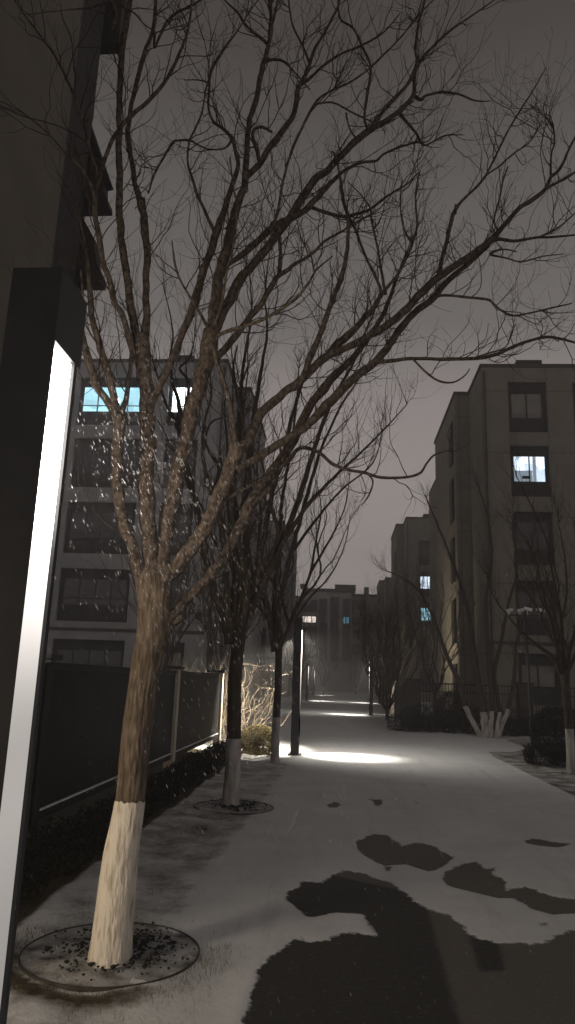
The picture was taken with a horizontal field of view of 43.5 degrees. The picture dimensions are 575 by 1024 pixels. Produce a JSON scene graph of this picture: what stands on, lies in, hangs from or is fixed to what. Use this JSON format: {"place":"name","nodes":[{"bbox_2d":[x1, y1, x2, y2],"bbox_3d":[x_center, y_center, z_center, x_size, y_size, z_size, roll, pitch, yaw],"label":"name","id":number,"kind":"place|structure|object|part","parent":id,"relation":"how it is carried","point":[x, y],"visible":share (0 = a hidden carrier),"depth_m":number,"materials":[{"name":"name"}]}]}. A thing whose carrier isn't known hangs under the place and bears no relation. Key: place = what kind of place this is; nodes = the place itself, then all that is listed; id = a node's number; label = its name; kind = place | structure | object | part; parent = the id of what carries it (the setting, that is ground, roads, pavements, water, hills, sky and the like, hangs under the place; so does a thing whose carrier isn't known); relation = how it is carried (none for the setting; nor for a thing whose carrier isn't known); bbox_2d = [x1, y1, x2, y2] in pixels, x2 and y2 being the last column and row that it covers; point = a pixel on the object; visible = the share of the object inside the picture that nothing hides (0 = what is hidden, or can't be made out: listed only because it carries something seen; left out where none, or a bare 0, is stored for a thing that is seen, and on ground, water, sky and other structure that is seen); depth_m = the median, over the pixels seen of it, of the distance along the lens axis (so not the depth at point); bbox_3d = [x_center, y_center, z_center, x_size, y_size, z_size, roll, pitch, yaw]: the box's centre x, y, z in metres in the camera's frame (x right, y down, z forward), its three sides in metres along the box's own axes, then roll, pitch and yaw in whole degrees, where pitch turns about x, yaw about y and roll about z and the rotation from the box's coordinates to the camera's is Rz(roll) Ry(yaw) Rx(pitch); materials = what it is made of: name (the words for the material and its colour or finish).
{"place":"outdoors","nodes":[
{"label":"outdoors","id":0,"kind":"place"},
{"bbox_2d":[0,0,126,405],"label":"apartment block","id":1,"kind":"structure","parent":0,"point":[30,188],"depth_m":11.73,"materials":[{"name":"grey concrete"}]},
{"bbox_2d":[264,695,268,711],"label":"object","id":2,"kind":"object","parent":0,"point":[266,703],"visible":0.72,"depth_m":36.23,"materials":[{"name":"beige"}]},
{"bbox_2d":[261,671,274,706],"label":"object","id":3,"kind":"object","parent":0,"point":[267,676],"visible":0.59,"depth_m":42.95,"materials":[{"name":"grey metal"}]},
{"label":"door","id":4,"kind":"part","parent":3,"relation":"part of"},
{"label":"door","id":5,"kind":"part","parent":3,"relation":"part of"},
{"bbox_2d":[6,691,574,1023],"bbox_3d":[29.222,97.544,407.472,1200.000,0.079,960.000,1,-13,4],"label":"ground","id":6,"kind":"structure","parent":0,"point":[168,858],"depth_m":5.84,"materials":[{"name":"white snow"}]},
{"bbox_2d":[0,267,86,1023],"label":"lamp post","id":7,"kind":"object","parent":6,"relation":"on","point":[40,363],"visible":1,"depth_m":2.38,"materials":[{"name":"metal"}]},
{"bbox_2d":[18,922,199,992],"bbox_3d":[-1.037,2.600,4.241,1.036,0.050,1.036,1,-13,4],"label":"tree pit","id":8,"kind":"object","parent":6,"relation":"on","point":[33,960],"visible":0.74,"depth_m":4.08,"materials":[{"name":"soil"}]},
{"bbox_2d":[42,921,194,980],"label":"lava stones","id":9,"kind":"object","parent":8,"relation":"on","point":[146,940],"visible":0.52,"depth_m":4.21,"materials":[{"name":"black stone"}]},
{"bbox_2d":[0,0,574,968],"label":"street tree","id":10,"kind":"object","parent":8,"relation":"in","point":[112,928],"visible":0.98,"depth_m":4.94,"materials":[{"name":"brown plant"}]},
{"bbox_2d":[18,737,225,916],"bbox_3d":[-1.653,3.689,9.858,0.645,0.419,11.426,1,-13,4],"label":"hedge","id":11,"kind":"object","parent":6,"relation":"on","point":[89,835],"visible":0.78,"depth_m":6.58,"materials":[{"name":"green plant"}]},
{"bbox_2d":[25,654,226,870],"bbox_3d":[-2.643,2.909,9.582,1.600,1.800,13.070,1,-13,4],"label":"garden fence","id":12,"kind":"object","parent":6,"relation":"on","point":[87,707],"visible":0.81,"depth_m":7.76,"materials":[{"name":"metal"}]},
{"bbox_2d":[74,518,232,669],"bbox_3d":[-4.773,3.608,25.576,5.319,7.505,4.716,-8,-16,36],"label":"vase shaped tree","id":13,"kind":"object","parent":6,"relation":"on","point":[168,656],"visible":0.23,"depth_m":25.65,"materials":[{"name":"brown plant"}]},
{"bbox_2d":[45,355,266,709],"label":"apartment block","id":14,"kind":"structure","parent":6,"relation":"on","point":[75,626],"depth_m":33.67,"materials":[{"name":"grey concrete"}]},
{"bbox_2d":[52,639,124,671],"bbox_3d":[-8.916,6.810,32.239,3.300,2.150,0.120,1,-13,4],"label":"window","id":15,"kind":"structure","parent":14,"relation":"in","point":[93,652],"depth_m":32.32,"materials":[{"name":"grey glass"}]},
{"bbox_2d":[57,568,130,621],"bbox_3d":[-8.812,3.817,32.936,3.300,2.400,0.120,1,-13,4],"label":"window","id":16,"kind":"structure","parent":14,"relation":"in","point":[78,587],"depth_m":32.90,"materials":[{"name":"grey glass"}]},
{"bbox_2d":[64,502,135,553],"bbox_3d":[-8.706,0.775,33.644,3.300,2.450,0.120,1,-13,4],"label":"window","id":17,"kind":"structure","parent":14,"relation":"in","point":[78,512],"depth_m":33.63,"materials":[{"name":"black glass"}]},
{"bbox_2d":[71,439,141,487],"bbox_3d":[-8.599,-2.291,34.358,3.300,2.450,0.120,1,-13,4],"label":"window","id":18,"kind":"structure","parent":14,"relation":"in","point":[96,454],"depth_m":34.35,"materials":[{"name":"black glass"}]},
{"bbox_2d":[77,378,140,424],"bbox_3d":[-8.492,-5.331,35.076,3.300,2.500,0.140,1,-13,4],"label":"window","id":19,"kind":"structure","parent":14,"relation":"in","point":[93,411],"depth_m":35.10,"materials":[{"name":"blue glass"}]},
{"bbox_2d":[160,642,184,670],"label":"window","id":20,"kind":"structure","parent":14,"relation":"in","point":[178,659],"depth_m":32.06,"materials":[{"name":"grey glass"}]},
{"bbox_2d":[158,504,192,554],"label":"window","id":21,"kind":"structure","parent":14,"relation":"in","point":[189,518],"depth_m":33.38,"materials":[{"name":"grey glass"}]},
{"bbox_2d":[170,571,187,623],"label":"window","id":22,"kind":"structure","parent":14,"relation":"in","point":[180,574],"depth_m":32.70,"materials":[{"name":"grey glass"}]},
{"bbox_2d":[162,440,197,488],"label":"window","id":23,"kind":"structure","parent":14,"relation":"in","point":[168,459],"depth_m":34.10,"materials":[{"name":"grey glass"}]},
{"bbox_2d":[167,378,199,425],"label":"window","id":24,"kind":"structure","parent":14,"relation":"in","point":[171,403],"depth_m":34.91,"materials":[{"name":"white glass"}]},
{"bbox_2d":[241,657,243,695],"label":"window","id":25,"kind":"structure","parent":14,"relation":"in","point":[243,657],"depth_m":36.34,"materials":[{"name":"grey glass"}]},
{"bbox_2d":[169,637,261,742],"bbox_3d":[-2.125,4.586,18.040,3.314,3.024,3.355,1,-13,4],"label":"bare shrub","id":26,"kind":"object","parent":6,"relation":"on","point":[225,686],"visible":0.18,"depth_m":18.02,"materials":[{"name":"brown plant"}]},
{"bbox_2d":[194,800,273,814],"bbox_3d":[-0.682,3.757,9.155,1.016,0.050,1.016,1,-13,4],"label":"tree pit","id":27,"kind":"object","parent":6,"relation":"on","point":[242,811],"visible":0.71,"depth_m":9.03,"materials":[{"name":"metal"}]},
{"bbox_2d":[197,798,266,811],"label":"lava stones","id":28,"kind":"object","parent":27,"relation":"on","point":[253,803],"visible":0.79,"depth_m":9.09,"materials":[{"name":"black stone"}]},
{"bbox_2d":[103,188,442,806],"bbox_3d":[-0.370,-0.908,10.643,4.341,9.807,3.277,10,-16,-32],"label":"street tree","id":29,"kind":"object","parent":27,"relation":"in","point":[238,611],"visible":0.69,"depth_m":9.94,"materials":[{"name":"brown plant"}]},
{"bbox_2d":[189,541,279,718],"bbox_3d":[-2.201,4.534,30.332,4.190,8.032,4.515,1,-13,4],"label":"vase shaped tree","id":30,"kind":"object","parent":6,"relation":"on","point":[219,651],"visible":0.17,"depth_m":29.51,"materials":[{"name":"brown plant"}]},
{"bbox_2d":[172,485,306,730],"bbox_3d":[-1.665,2.867,22.729,4.239,7.868,4.611,10,-16,-32],"label":"vase shaped tree","id":31,"kind":"object","parent":6,"relation":"on","point":[210,643],"visible":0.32,"depth_m":22.33,"materials":[{"name":"brown plant"}]},
{"bbox_2d":[186,638,312,739],"bbox_3d":[-0.943,4.880,18.357,2.998,3.440,3.999,-2,-14,15],"label":"bare shrub","id":32,"kind":"object","parent":6,"relation":"on","point":[244,723],"visible":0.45,"depth_m":17.62,"materials":[{"name":"brown plant"}]},
{"bbox_2d":[241,724,271,755],"bbox_3d":[-0.642,4.927,15.576,0.877,0.654,1.014,1,-13,4],"label":"box shrub","id":33,"kind":"object","parent":6,"relation":"on","point":[260,736],"visible":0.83,"depth_m":15.27,"materials":[{"name":"green plant"}]},
{"bbox_2d":[259,520,297,696],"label":"apartment block","id":34,"kind":"structure","parent":6,"relation":"on","point":[286,689],"depth_m":69.87,"materials":[{"name":"grey concrete"}]},
{"bbox_2d":[259,663,264,686],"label":"window","id":35,"kind":"structure","parent":34,"relation":"in","point":[262,664],"depth_m":66.86,"materials":[{"name":"grey glass"}]},
{"bbox_2d":[260,628,266,653],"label":"window","id":36,"kind":"structure","parent":34,"relation":"in","point":[265,629],"depth_m":67.57,"materials":[{"name":"black glass"}]},
{"bbox_2d":[265,530,269,554],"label":"window","id":37,"kind":"structure","parent":34,"relation":"in","point":[268,537],"depth_m":69.69,"materials":[{"name":"black glass"}]},
{"bbox_2d":[256,596,320,677],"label":"tree","id":38,"kind":"object","parent":6,"relation":"on","point":[269,668],"visible":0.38,"depth_m":49.04,"materials":[{"name":"brown plant"}]},
{"bbox_2d":[264,605,333,683],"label":"tree","id":39,"kind":"object","parent":6,"relation":"on","point":[302,671],"visible":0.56,"depth_m":62.88,"materials":[{"name":"brown plant"}]},
{"bbox_2d":[291,616,317,695],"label":"tree","id":40,"kind":"object","parent":6,"relation":"on","point":[304,651],"visible":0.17,"depth_m":74.56,"materials":[{"name":"brown plant"}]},
{"bbox_2d":[216,317,397,762],"bbox_3d":[0.228,0.207,15.403,4.170,9.835,2.936,1,-13,4],"label":"street tree","id":41,"kind":"object","parent":6,"relation":"on","point":[274,618],"visible":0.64,"depth_m":15.14,"materials":[{"name":"brown plant"}]},
{"bbox_2d":[295,584,376,692],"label":"apartment block","id":42,"kind":"structure","parent":6,"relation":"on","point":[340,674],"depth_m":116.42,"materials":[{"name":"grey concrete"}]},
{"bbox_2d":[301,600,316,611],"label":"window","id":43,"kind":"structure","parent":42,"relation":"in","point":[313,608],"depth_m":117.43,"materials":[{"name":"black glass"}]},
{"bbox_2d":[302,626,316,638],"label":"window","id":44,"kind":"structure","parent":42,"relation":"in","point":[311,628],"depth_m":116.46,"materials":[{"name":"black glass"}]},
{"bbox_2d":[302,644,316,657],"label":"window","id":45,"kind":"structure","parent":42,"relation":"in","point":[306,645],"depth_m":115.81,"materials":[{"name":"black glass"}]},
{"bbox_2d":[302,615,316,623],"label":"window","id":46,"kind":"structure","parent":42,"relation":"in","point":[307,618],"depth_m":116.96,"materials":[{"name":"white glass"}]},
{"bbox_2d":[319,616,324,622],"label":"window","id":47,"kind":"structure","parent":42,"relation":"in","point":[321,618],"depth_m":116.83,"materials":[{"name":"black glass"}]},
{"bbox_2d":[318,623,326,661],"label":"window","id":48,"kind":"structure","parent":42,"relation":"in","point":[323,627],"depth_m":116.03,"materials":[{"name":"black glass"}]},
{"bbox_2d":[319,599,326,615],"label":"window","id":49,"kind":"structure","parent":42,"relation":"in","point":[323,605],"depth_m":117.26,"materials":[{"name":"black glass"}]},
{"bbox_2d":[330,597,338,628],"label":"window","id":50,"kind":"structure","parent":42,"relation":"in","point":[334,618],"depth_m":116.91,"materials":[{"name":"black glass"}]},
{"bbox_2d":[330,629,338,661],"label":"window","id":51,"kind":"structure","parent":42,"relation":"in","point":[334,632],"depth_m":115.78,"materials":[{"name":"black glass"}]},
{"bbox_2d":[342,624,349,661],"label":"window","id":52,"kind":"structure","parent":42,"relation":"in","point":[346,628],"depth_m":115.72,"materials":[{"name":"black glass"}]},
{"bbox_2d":[343,599,349,615],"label":"window","id":53,"kind":"structure","parent":42,"relation":"in","point":[346,602],"depth_m":117.00,"materials":[{"name":"black glass"}]},
{"bbox_2d":[343,616,349,623],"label":"window","id":54,"kind":"structure","parent":42,"relation":"in","point":[345,618],"depth_m":116.54,"materials":[{"name":"blue glass"}]},
{"bbox_2d":[352,617,362,624],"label":"window","id":55,"kind":"structure","parent":42,"relation":"in","point":[355,619],"depth_m":117.86,"materials":[{"name":"black glass"}]},
{"bbox_2d":[352,629,364,638],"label":"window","id":56,"kind":"structure","parent":42,"relation":"in","point":[354,633],"depth_m":117.40,"materials":[{"name":"black glass"}]},
{"bbox_2d":[352,645,364,654],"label":"window","id":57,"kind":"structure","parent":42,"relation":"in","point":[355,650],"depth_m":116.77,"materials":[{"name":"black glass"}]},
{"bbox_2d":[352,600,365,609],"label":"window","id":58,"kind":"structure","parent":42,"relation":"in","point":[355,604],"depth_m":118.47,"materials":[{"name":"black glass"}]},
{"bbox_2d":[376,577,390,694],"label":"apartment block","id":59,"kind":"structure","parent":6,"relation":"on","point":[381,585],"depth_m":106.79,"materials":[{"name":"grey concrete"}]},
{"bbox_2d":[339,589,430,702],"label":"vase shaped tree","id":60,"kind":"object","parent":6,"relation":"on","point":[401,679],"visible":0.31,"depth_m":39.83,"materials":[{"name":"brown plant"}]},
{"bbox_2d":[329,572,450,719],"bbox_3d":[4.673,5.965,32.611,4.453,6.746,4.845,-10,-18,43],"label":"vase shaped tree","id":61,"kind":"object","parent":6,"relation":"on","point":[395,675],"visible":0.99,"depth_m":32.20,"materials":[{"name":"brown plant"}]},
{"bbox_2d":[356,610,429,685],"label":"tree","id":62,"kind":"object","parent":6,"relation":"on","point":[407,653],"visible":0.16,"depth_m":50.28,"materials":[{"name":"brown plant"}]},
{"bbox_2d":[391,514,430,701],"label":"apartment block","id":63,"kind":"structure","parent":6,"relation":"on","point":[411,539],"depth_m":72.51,"materials":[{"name":"grey concrete"}]},
{"bbox_2d":[394,551,395,573],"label":"window","id":64,"kind":"structure","parent":63,"relation":"in","point":[395,551],"depth_m":77.05,"materials":[{"name":"black glass"}]},
{"bbox_2d":[419,541,429,564],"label":"window","id":65,"kind":"structure","parent":63,"relation":"in","point":[423,545],"depth_m":72.41,"materials":[{"name":"black glass"}]},
{"bbox_2d":[419,572,429,595],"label":"window","id":66,"kind":"structure","parent":63,"relation":"in","point":[427,578],"depth_m":71.79,"materials":[{"name":"white glass"}]},
{"bbox_2d":[419,603,429,627],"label":"window","id":67,"kind":"structure","parent":63,"relation":"in","point":[423,603],"depth_m":71.03,"materials":[{"name":"blue glass"}]},
{"bbox_2d":[419,636,430,660],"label":"window","id":68,"kind":"structure","parent":63,"relation":"in","point":[427,647],"depth_m":70.22,"materials":[{"name":"black glass"}]},
{"bbox_2d":[419,669,430,690],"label":"window","id":69,"kind":"structure","parent":63,"relation":"in","point":[421,671],"depth_m":69.61,"materials":[{"name":"black glass"}]},
{"bbox_2d":[380,554,475,718],"bbox_3d":[6.674,5.927,35.504,4.708,8.267,5.210,9,-15,-28],"label":"vase shaped tree","id":70,"kind":"object","parent":6,"relation":"on","point":[437,687],"visible":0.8,"depth_m":34.86,"materials":[{"name":"brown plant"}]},
{"bbox_2d":[435,690,466,727],"bbox_3d":[6.258,7.511,27.446,1.276,1.468,1.069,1,-13,4],"label":"garden bush","id":71,"kind":"object","parent":6,"relation":"on","point":[457,698],"visible":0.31,"depth_m":27.35,"materials":[{"name":"green plant"}]},
{"bbox_2d":[387,703,573,736],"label":"bed hedge","id":72,"kind":"object","parent":6,"relation":"on","point":[428,722],"visible":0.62,"depth_m":25.07,"materials":[{"name":"green plant"}]},
{"bbox_2d":[394,678,574,732],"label":"railing fence","id":73,"kind":"object","parent":6,"relation":"on","point":[408,693],"visible":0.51,"depth_m":26.70,"materials":[{"name":"grey metal"}]},
{"bbox_2d":[429,360,574,725],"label":"apartment block","id":74,"kind":"structure","parent":6,"relation":"on","point":[534,414],"depth_m":33.61,"materials":[{"name":"grey concrete"}]},
{"bbox_2d":[448,421,452,468],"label":"window","id":75,"kind":"structure","parent":74,"relation":"in","point":[450,430],"depth_m":38.38,"materials":[{"name":"black glass"}]},
{"bbox_2d":[449,478,453,523],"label":"window","id":76,"kind":"structure","parent":74,"relation":"in","point":[451,485],"depth_m":37.68,"materials":[{"name":"black glass"}]},
{"bbox_2d":[450,537,455,583],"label":"window","id":77,"kind":"structure","parent":74,"relation":"in","point":[452,546],"depth_m":36.95,"materials":[{"name":"black glass"}]},
{"bbox_2d":[451,599,456,643],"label":"window","id":78,"kind":"structure","parent":74,"relation":"in","point":[452,611],"depth_m":36.25,"materials":[{"name":"black glass"}]},
{"bbox_2d":[452,664,457,702],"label":"window","id":79,"kind":"structure","parent":74,"relation":"in","point":[455,665],"depth_m":35.61,"materials":[{"name":"black glass"}]},
{"bbox_2d":[508,384,546,431],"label":"window","id":80,"kind":"structure","parent":74,"relation":"in","point":[526,402],"depth_m":34.09,"materials":[{"name":"black glass"}]},
{"bbox_2d":[510,447,550,496],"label":"window","id":81,"kind":"structure","parent":74,"relation":"in","point":[540,456],"depth_m":33.37,"materials":[{"name":"white glass"}]},
{"bbox_2d":[513,512,553,564],"bbox_3d":[11.090,1.229,32.631,1.780,2.450,0.120,1,-13,4],"label":"window","id":82,"kind":"structure","parent":74,"relation":"in","point":[526,550],"depth_m":32.62,"materials":[{"name":"black glass"}]},
{"bbox_2d":[515,581,557,635],"bbox_3d":[10.983,4.271,31.923,1.780,2.400,0.120,1,-13,4],"label":"window","id":83,"kind":"structure","parent":74,"relation":"in","point":[533,628],"depth_m":31.90,"materials":[{"name":"black glass"}]},
{"bbox_2d":[518,654,560,705],"bbox_3d":[10.880,7.267,31.236,1.780,2.150,0.140,1,-13,4],"label":"window","id":84,"kind":"structure","parent":74,"relation":"in","point":[543,672],"depth_m":31.29,"materials":[{"name":"black glass"}]},
{"bbox_2d":[572,384,574,423],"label":"window","id":85,"kind":"structure","parent":74,"relation":"in","point":[573,385],"depth_m":33.95,"materials":[{"name":"black glass"}]},
{"bbox_2d":[505,607,544,755],"bbox_3d":[5.890,4.131,17.684,0.991,3.615,0.234,1,-13,4],"label":"cctv pole","id":86,"kind":"object","parent":6,"relation":"on","point":[527,657],"visible":0.81,"depth_m":17.90,"materials":[{"name":"grey metal"}]},
{"bbox_2d":[522,741,565,766],"bbox_3d":[5.718,5.213,15.513,1.315,0.503,0.854,1,-13,4],"label":"box hedge","id":87,"kind":"object","parent":6,"relation":"on","point":[529,751],"visible":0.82,"depth_m":15.36,"materials":[{"name":"green plant"}]},
{"bbox_2d":[529,705,574,760],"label":"round shrub","id":88,"kind":"object","parent":6,"relation":"on","point":[548,712],"visible":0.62,"depth_m":16.37,"materials":[{"name":"green plant"}]},
{"bbox_2d":[547,772,574,776],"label":"tree pit","id":89,"kind":"object","parent":6,"relation":"on","point":[556,773],"visible":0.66,"depth_m":13.78,"materials":[{"name":"metal"}]},
{"bbox_2d":[459,431,574,774],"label":"street tree","id":90,"kind":"object","parent":89,"relation":"on","point":[563,662],"visible":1,"depth_m":14.28,"materials":[{"name":"brown plant"}]},
{"bbox_2d":[31,89,571,1017],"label":"falling snow","id":91,"kind":"structure","parent":0,"point":[227,565],"depth_m":2.91,"materials":[{"name":"white snow"}]},
{"bbox_2d":[81,0,574,595],"label":"sky","id":92,"kind":"structure","parent":0,"point":[516,22],"materials":[{"name":"grey"}]},
{"bbox_2d":[200,691,574,1023],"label":"path","id":93,"kind":"structure","parent":0,"point":[431,923],"depth_m":5.66,"materials":[{"name":"white snow"}]},
{"bbox_2d":[287,617,302,755],"bbox_3d":[0.205,3.876,16.086,0.300,3.000,0.350,1,-13,4],"label":"lamp post","id":94,"kind":"object","parent":93,"relation":"on","point":[296,696],"visible":0.97,"depth_m":15.95,"materials":[{"name":"metal"}]},
{"bbox_2d":[305,663,308,700],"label":"lamp post","id":95,"kind":"object","parent":93,"relation":"on","point":[307,673],"visible":0.99,"depth_m":58.46,"materials":[{"name":"metal"}]},
{"bbox_2d":[312,668,314,694],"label":"lamp post","id":96,"kind":"object","parent":93,"relation":"on","point":[313,679],"visible":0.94,"depth_m":81.88,"materials":[{"name":"metal"}]},
{"bbox_2d":[310,635,350,693],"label":"tree","id":97,"kind":"object","parent":93,"relation":"on","point":[324,684],"visible":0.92,"depth_m":89.57,"materials":[{"name":"brown plant"}]},
{"bbox_2d":[342,640,365,694],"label":"tree","id":98,"kind":"object","parent":93,"relation":"on","point":[359,671],"visible":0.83,"depth_m":93.38,"materials":[{"name":"brown plant"}]},
{"bbox_2d":[368,655,373,715],"bbox_3d":[4.200,8.697,36.193,0.300,3.000,0.350,1,-13,4],"label":"lamp post","id":99,"kind":"object","parent":93,"relation":"on","point":[370,700],"visible":0.8,"depth_m":35.95,"materials":[{"name":"metal"}]},
{"bbox_2d":[361,459,556,737],"bbox_3d":[5.810,2.488,24.593,6.776,9.974,2.201,3,-13,-6],"label":"multi stem tree","id":100,"kind":"object","parent":93,"relation":"on","point":[486,731],"visible":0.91,"depth_m":23.96,"materials":[{"name":"brown plant"}]},
{"bbox_2d":[390,679,395,714],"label":"gate pillar","id":101,"kind":"structure","parent":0,"point":[391,709],"depth_m":37.41,"materials":[{"name":"beige stone"}]}
]}

